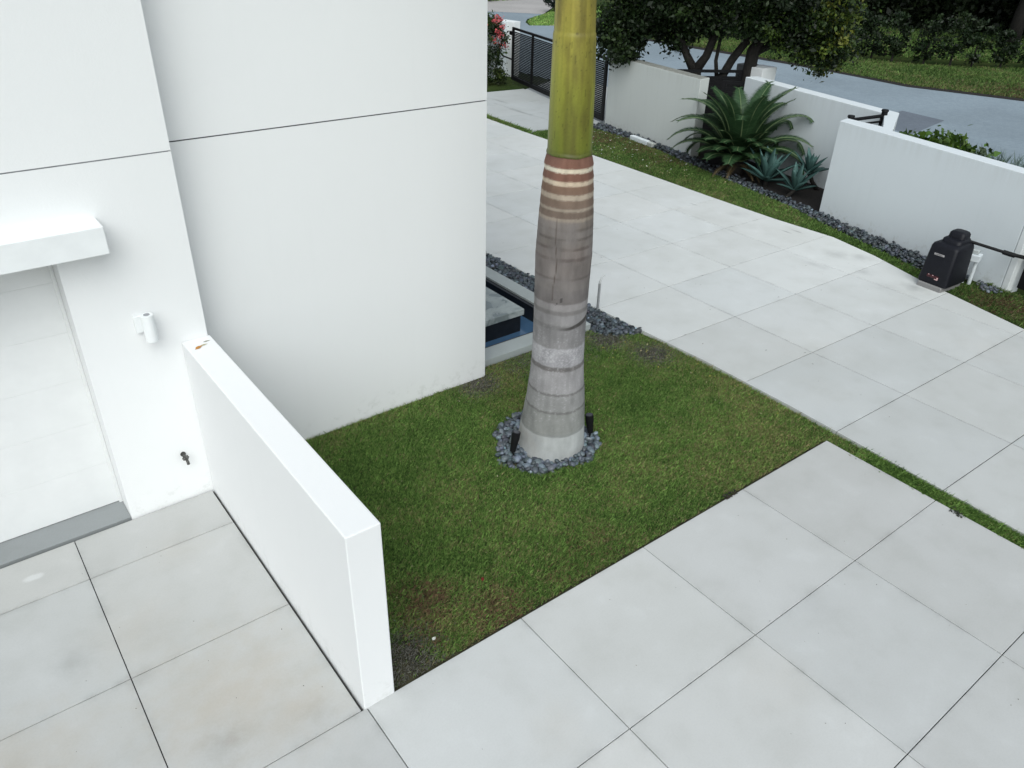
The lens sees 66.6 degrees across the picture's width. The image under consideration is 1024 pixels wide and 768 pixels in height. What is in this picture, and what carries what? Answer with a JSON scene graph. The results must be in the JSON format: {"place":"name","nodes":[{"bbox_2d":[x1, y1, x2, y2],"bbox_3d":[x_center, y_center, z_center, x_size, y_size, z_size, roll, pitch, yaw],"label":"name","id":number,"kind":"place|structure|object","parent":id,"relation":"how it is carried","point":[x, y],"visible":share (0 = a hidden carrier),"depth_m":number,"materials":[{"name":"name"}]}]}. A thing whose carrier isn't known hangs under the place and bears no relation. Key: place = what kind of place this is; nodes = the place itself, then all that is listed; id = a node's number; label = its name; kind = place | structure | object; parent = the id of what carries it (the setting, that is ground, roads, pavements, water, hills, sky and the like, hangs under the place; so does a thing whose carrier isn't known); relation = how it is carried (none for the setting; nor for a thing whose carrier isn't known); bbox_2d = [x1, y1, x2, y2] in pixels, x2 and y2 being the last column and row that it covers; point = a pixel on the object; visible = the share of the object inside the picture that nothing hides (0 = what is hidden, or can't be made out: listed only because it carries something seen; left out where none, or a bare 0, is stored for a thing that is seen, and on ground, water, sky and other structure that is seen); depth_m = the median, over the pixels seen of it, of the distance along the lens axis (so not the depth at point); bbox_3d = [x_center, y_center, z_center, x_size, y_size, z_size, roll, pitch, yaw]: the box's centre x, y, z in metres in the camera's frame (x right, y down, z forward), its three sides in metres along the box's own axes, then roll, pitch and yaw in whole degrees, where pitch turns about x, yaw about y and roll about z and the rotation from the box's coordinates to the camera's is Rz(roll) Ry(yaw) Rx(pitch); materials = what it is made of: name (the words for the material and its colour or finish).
{"place":"outdoors","nodes":[
{"label":"outdoors","id":0,"kind":"place"},
{"bbox_2d":[0,0,487,568],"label":"house","id":1,"kind":"structure","parent":0,"point":[282,202],"depth_m":7.30,"materials":[{"name":"paint"}]},
{"bbox_2d":[0,266,118,542],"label":"garage door","id":2,"kind":"structure","parent":1,"relation":"in","point":[54,468],"depth_m":7.09,"materials":[{"name":"paint"}]},
{"bbox_2d":[133,312,158,342],"bbox_3d":[-3.225,-0.505,6.876,0.183,0.258,0.115,18,35,26],"label":"wall lamp","id":3,"kind":"object","parent":1,"relation":"attached to","point":[145,323],"visible":1,"depth_m":6.84,"materials":[{"name":"white metal"}]},
{"bbox_2d":[180,452,189,464],"bbox_3d":[-3.225,0.734,7.693,0.068,0.122,0.094,-21,38,-32],"label":"hose tap","id":4,"kind":"object","parent":1,"relation":"attached to","point":[184,456],"visible":1,"depth_m":7.68,"materials":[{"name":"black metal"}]},
{"bbox_2d":[0,441,1023,767],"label":"driveway","id":5,"kind":"structure","parent":0,"point":[710,621],"depth_m":6.36,"materials":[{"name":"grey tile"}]},
{"bbox_2d":[949,507,963,517],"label":"fallen leaves","id":6,"kind":"object","parent":5,"relation":"on","point":[954,511],"visible":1,"depth_m":8.04,"materials":[{"name":"grey plant"}]},
{"bbox_2d":[488,0,552,13],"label":"side street","id":7,"kind":"structure","parent":0,"point":[529,6],"depth_m":50.21,"materials":[{"name":"grey asphalt"}]},
{"bbox_2d":[485,89,598,131],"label":"path","id":8,"kind":"structure","parent":0,"point":[524,108],"depth_m":24.09,"materials":[{"name":"concrete"}]},
{"bbox_2d":[528,6,603,26],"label":"grass","id":9,"kind":"structure","parent":0,"point":[546,19],"depth_m":44.15,"materials":[{"name":"green plant"}]},
{"bbox_2d":[525,81,607,122],"bbox_3d":[3.117,-8.967,25.007,4.000,0.001,9.000,-21,38,-32],"label":"gate apron","id":10,"kind":"object","parent":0,"point":[537,93],"visible":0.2,"depth_m":25.95,"materials":[{"name":"concrete"}]},
{"bbox_2d":[502,27,608,120],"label":"drive gate","id":11,"kind":"structure","parent":10,"relation":"on","point":[538,87],"depth_m":25.76,"materials":[{"name":"black metal"}]},
{"bbox_2d":[306,330,859,691],"bbox_3d":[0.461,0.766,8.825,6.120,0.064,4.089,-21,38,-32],"label":"grass","id":12,"kind":"structure","parent":0,"point":[678,375],"depth_m":8.48,"materials":[{"name":"green plant"}]},
{"bbox_2d":[510,430,520,453],"bbox_3d":[0.033,0.694,8.710,0.130,0.387,0.095,-25,40,-36],"label":"garden spotlight","id":13,"kind":"object","parent":12,"relation":"on","point":[515,437],"visible":0.96,"depth_m":8.63,"materials":[{"name":"black metal"}]},
{"bbox_2d":[492,410,601,476],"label":"pebbles","id":14,"kind":"object","parent":12,"relation":"on","point":[534,465],"visible":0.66,"depth_m":8.75,"materials":[{"name":"grey gravel"}]},
{"bbox_2d":[518,0,596,462],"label":"palm tree","id":15,"kind":"object","parent":14,"relation":"in","point":[552,423],"visible":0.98,"depth_m":7.55,"materials":[{"name":"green plant"}]},
{"bbox_2d":[369,358,758,617],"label":"fallen leaves","id":16,"kind":"object","parent":12,"relation":"on","point":[549,477],"visible":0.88,"depth_m":8.40,"materials":[{"name":"brown plant"}]},
{"bbox_2d":[585,413,593,436],"bbox_3d":[0.889,0.513,9.047,0.108,0.388,0.095,7,32,8],"label":"garden spotlight","id":17,"kind":"object","parent":12,"relation":"on","point":[589,418],"visible":0.94,"depth_m":8.97,"materials":[{"name":"black metal"}]},
{"bbox_2d":[602,341,777,413],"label":"fallen leaves","id":18,"kind":"object","parent":12,"relation":"on","point":[690,372],"visible":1,"depth_m":10.56,"materials":[{"name":"brown plant"}]},
{"bbox_2d":[723,489,738,499],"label":"fallen leaves","id":19,"kind":"object","parent":12,"relation":"on","point":[729,492],"visible":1,"depth_m":8.21,"materials":[{"name":"green plant"}]},
{"bbox_2d":[850,447,1023,548],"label":"grass","id":20,"kind":"structure","parent":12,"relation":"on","point":[967,510],"depth_m":8.30,"materials":[{"name":"green plant"}]},
{"bbox_2d":[486,119,1023,535],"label":"driveway","id":21,"kind":"structure","parent":0,"point":[903,352],"depth_m":11.89,"materials":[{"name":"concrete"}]},
{"bbox_2d":[917,229,1023,292],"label":"gate motor","id":22,"kind":"object","parent":21,"relation":"on","point":[946,264],"visible":0.99,"depth_m":12.73,"materials":[{"name":"black plastic"}]},
{"bbox_2d":[927,273,938,278],"bbox_3d":[6.947,-1.775,12.880,0.014,0.050,0.200,-19,37,-30],"label":"control window","id":23,"kind":"structure","parent":22,"relation":"in","point":[929,275],"depth_m":12.89,"materials":[{"name":"plastic"}]},
{"bbox_2d":[487,11,1023,165],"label":"road","id":24,"kind":"structure","parent":0,"point":[998,124],"depth_m":27.31,"materials":[{"name":"grey asphalt"}]},
{"bbox_2d":[645,39,1023,100],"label":"gutter","id":25,"kind":"object","parent":24,"relation":"on","point":[921,87],"visible":0.61,"depth_m":29.76,"materials":[{"name":"grey concrete"}]},
{"bbox_2d":[895,111,944,133],"bbox_3d":[12.137,-8.062,23.987,3.037,0.001,1.672,-24,39,-35],"label":"road patch","id":26,"kind":"object","parent":24,"relation":"on","point":[910,121],"visible":0.6,"depth_m":24.01,"materials":[{"name":"grey asphalt"}]},
{"bbox_2d":[487,0,1023,359],"bbox_3d":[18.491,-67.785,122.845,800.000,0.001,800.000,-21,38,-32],"label":"ground","id":27,"kind":"structure","parent":0,"point":[510,84],"depth_m":34.31,"materials":[{"name":"green plant"}]},
{"bbox_2d":[182,335,393,709],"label":"garden wall","id":28,"kind":"structure","parent":27,"relation":"on","point":[307,522],"depth_m":5.98,"materials":[{"name":"paint"}]},
{"bbox_2d":[487,10,513,84],"bbox_3d":[-0.970,-11.935,27.620,2.393,2.361,2.798,9,32,12],"label":"flowering shrub","id":29,"kind":"object","parent":27,"relation":"on","point":[493,25],"visible":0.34,"depth_m":27.24,"materials":[{"name":"green plant"}]},
{"bbox_2d":[487,19,519,77],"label":"gate pillar","id":30,"kind":"structure","parent":27,"relation":"on","point":[511,24],"depth_m":28.45,"materials":[{"name":"white paint"}]},
{"bbox_2d":[487,113,531,133],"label":"grass","id":31,"kind":"structure","parent":27,"relation":"on","point":[510,124],"depth_m":22.21,"materials":[{"name":"green plant"}]},
{"bbox_2d":[485,266,590,366],"bbox_3d":[-1.452,-1.613,12.829,2.250,0.510,5.640,-21,38,-32],"label":"fountain","id":32,"kind":"object","parent":27,"relation":"on","point":[508,302],"visible":0.21,"depth_m":11.59,"materials":[{"name":"stone"}]},
{"bbox_2d":[485,315,532,346],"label":"water","id":33,"kind":"structure","parent":32,"relation":"in","point":[526,325],"depth_m":11.76,"materials":[{"name":"blue liquid"}]},
{"bbox_2d":[543,0,554,10],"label":"shrub","id":34,"kind":"object","parent":27,"relation":"on","point":[552,3],"visible":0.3,"depth_m":47.74,"materials":[{"name":"green plant"}]},
{"bbox_2d":[486,253,641,336],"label":"pebbles","id":35,"kind":"object","parent":27,"relation":"on","point":[600,324],"visible":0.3,"depth_m":11.88,"materials":[{"name":"grey gravel"}]},
{"bbox_2d":[596,275,604,309],"bbox_3d":[1.348,-1.363,11.870,0.098,0.651,0.041,-5,32,-11],"label":"metal stake","id":36,"kind":"object","parent":35,"relation":"on","point":[598,294],"visible":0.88,"depth_m":11.83,"materials":[{"name":"metal"}]},
{"bbox_2d":[605,58,709,156],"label":"boundary wall","id":37,"kind":"structure","parent":27,"relation":"on","point":[644,100],"depth_m":20.51,"materials":[{"name":"paint"}]},
{"bbox_2d":[718,80,744,110],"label":"garden gate","id":38,"kind":"structure","parent":37,"relation":"attached to","point":[730,91],"depth_m":19.59,"materials":[{"name":"black metal"}]},
{"bbox_2d":[596,0,752,74],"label":"tree","id":39,"kind":"object","parent":27,"relation":"on","point":[658,21],"visible":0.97,"depth_m":20.42,"materials":[{"name":"green plant"}]},
{"bbox_2d":[678,69,742,135],"bbox_3d":[5.214,-7.546,20.967,1.792,1.700,0.062,-1,31,-4],"label":"fence panel","id":40,"kind":"object","parent":27,"relation":"on","point":[717,81],"visible":0.21,"depth_m":20.69,"materials":[{"name":"black metal"}]},
{"bbox_2d":[531,128,920,278],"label":"grass","id":41,"kind":"structure","parent":27,"relation":"on","point":[659,166],"depth_m":17.84,"materials":[{"name":"green plant"}]},
{"bbox_2d":[592,131,725,181],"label":"fallen petals","id":42,"kind":"object","parent":41,"relation":"on","point":[643,159],"visible":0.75,"depth_m":19.75,"materials":[{"name":"brown plant"}]},
{"bbox_2d":[735,63,776,80],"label":"mailbox pillar","id":43,"kind":"structure","parent":27,"relation":"on","point":[765,71],"depth_m":20.40,"materials":[{"name":"white paint"}]},
{"bbox_2d":[693,142,823,215],"bbox_3d":[5.935,-4.893,18.468,2.527,0.001,6.813,-7,32,-14],"label":"planting bed","id":44,"kind":"object","parent":27,"relation":"on","point":[812,197],"visible":0.27,"depth_m":17.79,"materials":[{"name":"black soil"}]},
{"bbox_2d":[666,80,813,182],"bbox_3d":[5.291,-5.927,18.238,2.847,2.064,3.302,-21,38,-32],"label":"cycad","id":45,"kind":"object","parent":44,"relation":"on","point":[739,128],"visible":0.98,"depth_m":18.00,"materials":[{"name":"green plant"}]},
{"bbox_2d":[742,146,799,186],"bbox_3d":[5.833,-4.860,17.625,1.200,0.882,1.245,26,39,34],"label":"agave","id":46,"kind":"object","parent":44,"relation":"on","point":[766,172],"visible":0.97,"depth_m":17.57,"materials":[{"name":"green plant"}]},
{"bbox_2d":[776,162,820,196],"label":"agave","id":47,"kind":"object","parent":44,"relation":"on","point":[798,179],"visible":0.98,"depth_m":17.03,"materials":[{"name":"green plant"}]},
{"bbox_2d":[795,147,828,189],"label":"agave","id":48,"kind":"object","parent":44,"relation":"on","point":[811,165],"visible":0.86,"depth_m":17.42,"materials":[{"name":"green plant"}]},
{"bbox_2d":[593,122,968,280],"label":"pebbles","id":49,"kind":"object","parent":27,"relation":"on","point":[893,248],"visible":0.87,"depth_m":16.24,"materials":[{"name":"grey gravel"}]},
{"bbox_2d":[630,135,655,147],"bbox_3d":[3.493,-6.486,20.856,0.150,0.140,0.960,-15,35,-26],"label":"concrete block","id":50,"kind":"object","parent":49,"relation":"on","point":[638,139],"depth_m":20.76,"materials":[{"name":"paint"}]},
{"bbox_2d":[701,0,881,137],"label":"tree","id":51,"kind":"object","parent":27,"relation":"on","point":[812,32],"visible":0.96,"depth_m":19.39,"materials":[{"name":"green plant"}]},
{"bbox_2d":[846,7,878,56],"bbox_3d":[15.410,-15.693,34.624,1.430,2.251,1.459,-11,33,-20],"label":"hedge shrub","id":52,"kind":"object","parent":27,"relation":"on","point":[864,26],"visible":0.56,"depth_m":34.43,"materials":[{"name":"green plant"}]},
{"bbox_2d":[857,13,890,57],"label":"hedge shrub","id":53,"kind":"object","parent":27,"relation":"on","point":[876,44],"visible":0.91,"depth_m":33.98,"materials":[{"name":"green plant"}]},
{"bbox_2d":[854,0,897,25],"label":"shrub","id":54,"kind":"object","parent":27,"relation":"on","point":[878,5],"visible":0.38,"depth_m":44.64,"materials":[{"name":"green plant"}]},
{"bbox_2d":[743,76,1023,288],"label":"boundary wall","id":55,"kind":"structure","parent":27,"relation":"on","point":[887,182],"depth_m":14.44,"materials":[{"name":"paint"}]},
{"bbox_2d":[847,109,888,125],"bbox_3d":[7.134,-4.607,16.161,1.017,2.030,0.149,-11,33,-20],"label":"railing","id":56,"kind":"object","parent":55,"relation":"attached to","point":[883,114],"visible":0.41,"depth_m":15.74,"materials":[{"name":"black metal"}]},
{"bbox_2d":[881,7,917,61],"bbox_3d":[16.543,-15.028,33.579,1.286,2.236,1.437,-21,38,-32],"label":"hedge shrub","id":57,"kind":"object","parent":27,"relation":"on","point":[896,44],"visible":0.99,"depth_m":33.44,"materials":[{"name":"green plant"}]},
{"bbox_2d":[885,0,942,29],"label":"shrub","id":58,"kind":"object","parent":27,"relation":"on","point":[917,16],"visible":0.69,"depth_m":44.32,"materials":[{"name":"green plant"}]},
{"bbox_2d":[906,13,946,63],"bbox_3d":[17.794,-14.673,33.198,1.587,2.084,1.608,-21,38,-32],"label":"hedge shrub","id":59,"kind":"object","parent":27,"relation":"on","point":[932,26],"visible":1,"depth_m":33.06,"materials":[{"name":"green plant"}]},
{"bbox_2d":[899,124,1003,161],"bbox_3d":[8.318,-4.080,15.302,2.380,2.017,1.280,9,32,12],"label":"hedge","id":60,"kind":"object","parent":27,"relation":"on","point":[952,140],"visible":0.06,"depth_m":14.92,"materials":[{"name":"green plant"}]},
{"bbox_2d":[918,0,989,30],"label":"shrub","id":61,"kind":"object","parent":27,"relation":"on","point":[948,8],"visible":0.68,"depth_m":43.36,"materials":[{"name":"green plant"}]},
{"bbox_2d":[938,10,981,65],"bbox_3d":[18.851,-14.566,32.922,1.508,2.240,1.500,11,33,15],"label":"hedge shrub","id":62,"kind":"object","parent":27,"relation":"on","point":[964,24],"visible":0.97,"depth_m":32.67,"materials":[{"name":"green plant"}]},
{"bbox_2d":[962,249,982,284],"bbox_3d":[7.796,-1.990,13.246,0.200,0.610,0.180,25,38,33],"label":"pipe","id":63,"kind":"object","parent":27,"relation":"on","point":[976,257],"visible":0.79,"depth_m":13.11,"materials":[{"name":"plastic"}]},
{"bbox_2d":[959,17,1001,66],"bbox_3d":[19.586,-14.373,32.900,1.732,1.969,1.477,-8,32,-15],"label":"hedge shrub","id":64,"kind":"object","parent":27,"relation":"on","point":[978,39],"visible":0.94,"depth_m":32.62,"materials":[{"name":"green plant"}]},
{"bbox_2d":[955,0,1018,35],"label":"shrub","id":65,"kind":"object","parent":27,"relation":"on","point":[992,10],"visible":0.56,"depth_m":42.69,"materials":[{"name":"green plant"}]},
{"bbox_2d":[976,280,1002,292],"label":"pebbles","id":66,"kind":"object","parent":27,"relation":"on","point":[983,287],"visible":1,"depth_m":13.03,"materials":[{"name":"grey gravel"}]},
{"bbox_2d":[959,143,1023,167],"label":"silver shrub","id":67,"kind":"object","parent":27,"relation":"on","point":[1017,163],"visible":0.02,"depth_m":14.64,"materials":[{"name":"green plant"}]},
{"bbox_2d":[984,28,1022,67],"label":"hedge shrub","id":68,"kind":"object","parent":27,"relation":"on","point":[1008,49],"visible":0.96,"depth_m":32.69,"materials":[{"name":"green plant"}]},
{"bbox_2d":[1000,0,1023,35],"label":"shrub","id":69,"kind":"object","parent":27,"relation":"on","point":[1015,8],"visible":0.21,"depth_m":42.77,"materials":[{"name":"green plant"}]},
{"bbox_2d":[1001,228,1023,292],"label":"gate pier","id":70,"kind":"structure","parent":27,"relation":"on","point":[1013,274],"depth_m":12.88,"materials":[{"name":"paint"}]},
{"bbox_2d":[1017,269,1023,289],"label":"drive gate","id":71,"kind":"structure","parent":70,"relation":"attached to","point":[1020,285],"depth_m":12.86,"materials":[{"name":"black metal"}]},
{"bbox_2d":[1004,0,1023,42],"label":"tree","id":72,"kind":"object","parent":27,"relation":"on","point":[1017,23],"visible":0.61,"depth_m":39.96,"materials":[{"name":"brown plant"}]},
{"bbox_2d":[1014,35,1023,64],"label":"hedge shrub","id":73,"kind":"object","parent":27,"relation":"on","point":[1021,58],"visible":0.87,"depth_m":33.28,"materials":[{"name":"green plant"}]},
{"bbox_2d":[685,36,1023,98],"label":"grass","id":74,"kind":"structure","parent":0,"point":[995,80],"depth_m":31.54,"materials":[{"name":"green plant"}]},
{"bbox_2d":[849,21,1023,62],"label":"hedge","id":75,"kind":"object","parent":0,"point":[914,37],"depth_m":38.28,"materials":[{"name":"green plant"}]},
{"bbox_2d":[946,281,1023,328],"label":"grass","id":76,"kind":"structure","parent":0,"point":[1009,304],"depth_m":12.65,"materials":[{"name":"green plant"}]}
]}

